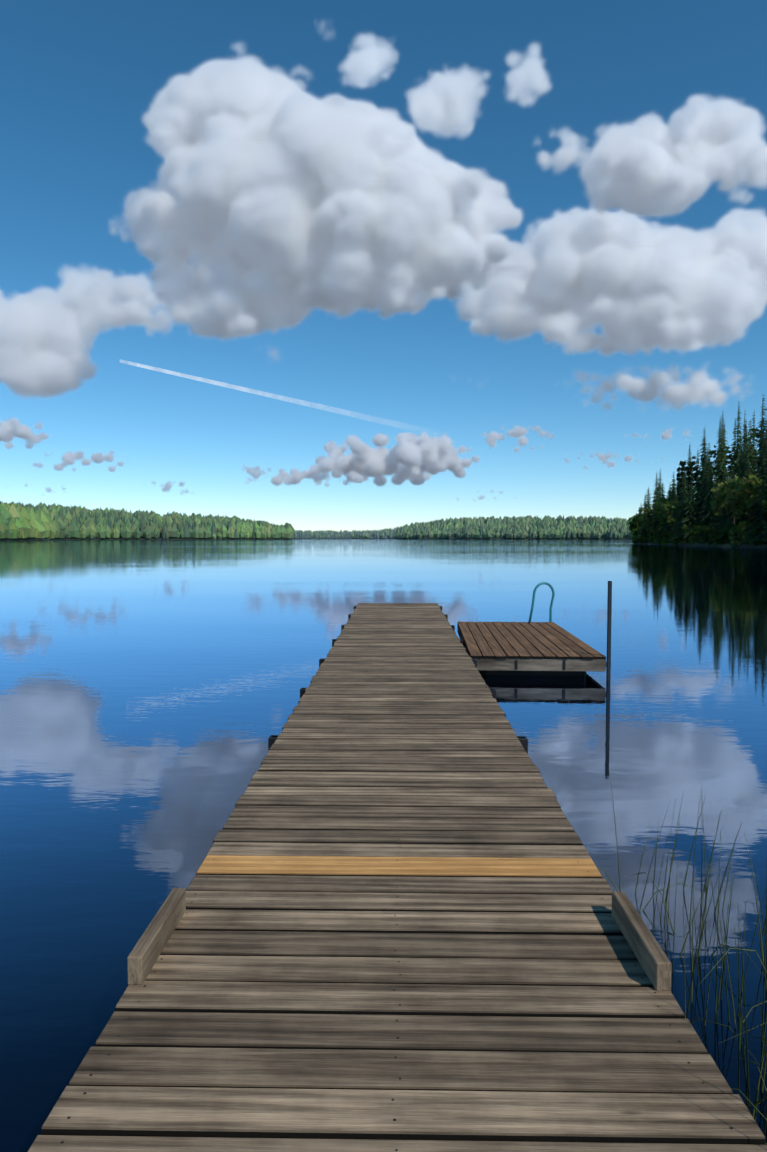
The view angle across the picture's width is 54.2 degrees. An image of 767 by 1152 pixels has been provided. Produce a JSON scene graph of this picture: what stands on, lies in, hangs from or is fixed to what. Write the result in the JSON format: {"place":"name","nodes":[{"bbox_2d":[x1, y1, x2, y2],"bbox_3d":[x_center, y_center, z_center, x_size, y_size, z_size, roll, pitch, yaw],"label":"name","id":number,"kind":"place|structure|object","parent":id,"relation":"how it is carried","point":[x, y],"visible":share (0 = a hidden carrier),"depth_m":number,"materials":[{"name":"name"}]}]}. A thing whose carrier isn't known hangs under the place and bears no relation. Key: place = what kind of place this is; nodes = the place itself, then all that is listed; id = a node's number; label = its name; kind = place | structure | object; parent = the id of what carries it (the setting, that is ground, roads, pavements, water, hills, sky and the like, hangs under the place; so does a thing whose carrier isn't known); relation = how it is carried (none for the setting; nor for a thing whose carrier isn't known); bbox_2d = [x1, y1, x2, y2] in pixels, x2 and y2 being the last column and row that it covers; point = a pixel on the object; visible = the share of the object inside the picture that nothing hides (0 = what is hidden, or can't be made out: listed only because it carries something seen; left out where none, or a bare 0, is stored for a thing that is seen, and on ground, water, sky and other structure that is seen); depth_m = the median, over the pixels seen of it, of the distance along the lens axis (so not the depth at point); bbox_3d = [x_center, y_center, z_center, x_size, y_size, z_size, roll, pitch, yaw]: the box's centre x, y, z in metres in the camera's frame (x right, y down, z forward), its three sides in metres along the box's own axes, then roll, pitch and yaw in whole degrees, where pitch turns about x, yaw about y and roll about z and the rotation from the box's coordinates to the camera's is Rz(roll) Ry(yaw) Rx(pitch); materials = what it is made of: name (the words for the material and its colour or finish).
{"place":"outdoors","nodes":[
{"label":"outdoors","id":0,"kind":"place"},
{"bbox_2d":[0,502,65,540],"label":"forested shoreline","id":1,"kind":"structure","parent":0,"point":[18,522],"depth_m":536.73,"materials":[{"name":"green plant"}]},
{"bbox_2d":[0,500,294,539],"bbox_3d":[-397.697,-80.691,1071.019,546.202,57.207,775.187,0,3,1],"label":"forested shoreline","id":2,"kind":"structure","parent":0,"point":[81,523],"depth_m":976.14,"materials":[{"name":"green plant"}]},
{"bbox_2d":[120,360,446,434],"bbox_3d":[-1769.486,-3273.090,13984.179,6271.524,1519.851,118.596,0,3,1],"label":"contrail","id":3,"kind":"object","parent":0,"point":[223,384],"depth_m":13970.86,"materials":[{"name":"white"}]},
{"bbox_2d":[0,538,766,1151],"bbox_3d":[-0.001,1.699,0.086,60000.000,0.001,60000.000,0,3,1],"label":"lake water","id":4,"kind":"structure","parent":0,"point":[150,694],"depth_m":6.92,"materials":[{"name":"blue liquid"}]},
{"bbox_2d":[292,526,402,538],"bbox_3d":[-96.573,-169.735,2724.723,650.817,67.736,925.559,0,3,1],"label":"forest","id":5,"kind":"object","parent":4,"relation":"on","point":[367,533],"visible":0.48,"depth_m":2647.28,"materials":[{"name":"green plant"}]},
{"bbox_2d":[268,606,527,753],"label":"dock posts","id":6,"kind":"object","parent":4,"relation":"in","point":[523,740],"visible":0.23,"depth_m":7.02,"materials":[{"name":"metal"}]},
{"bbox_2d":[27,603,766,1151],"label":"dock","id":7,"kind":"object","parent":6,"relation":"on","point":[397,915],"visible":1,"depth_m":2.41,"materials":[{"name":"brown wood"}]},
{"bbox_2d":[457,622,605,675],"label":"swim platform","id":8,"kind":"structure","parent":4,"relation":"on","point":[529,649],"depth_m":9.48,"materials":[{"name":"brown wood"}]},
{"bbox_2d":[528,582,554,622],"bbox_3d":[2.656,0.888,12.627,0.482,1.580,0.060,-1,3,-17],"label":"ladder rail","id":9,"kind":"object","parent":8,"relation":"attached to","point":[551,603],"visible":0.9,"depth_m":12.58,"materials":[{"name":"teal metal"}]},
{"bbox_2d":[606,581,611,679],"bbox_3d":[2.678,1.401,9.022,0.092,2.690,0.078,0,3,1],"label":"mooring post","id":10,"kind":"object","parent":4,"relation":"in","point":[609,616],"visible":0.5,"depth_m":8.95,"materials":[{"name":"metal"}]},
{"bbox_2d":[598,777,766,1143],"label":"reeds","id":11,"kind":"object","parent":4,"relation":"in","point":[747,1096],"visible":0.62,"depth_m":2.64,"materials":[{"name":"green plant"}]},
{"bbox_2d":[0,0,766,531],"label":"sky","id":12,"kind":"structure","parent":0,"point":[532,234],"materials":[{"name":"blue"}]},
{"bbox_2d":[395,515,632,538],"bbox_3d":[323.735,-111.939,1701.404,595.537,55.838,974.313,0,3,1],"label":"forested shoreline","id":13,"kind":"structure","parent":0,"point":[549,527],"depth_m":1492.00,"materials":[{"name":"green plant"}]},
{"bbox_2d":[633,536,766,548],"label":"shore ground","id":14,"kind":"structure","parent":0,"point":[745,545],"depth_m":145.61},
{"bbox_2d":[627,395,766,547],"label":"shore trees","id":15,"kind":"object","parent":14,"relation":"on","point":[731,508],"visible":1,"depth_m":160.47,"materials":[{"name":"green plant"}]}
]}

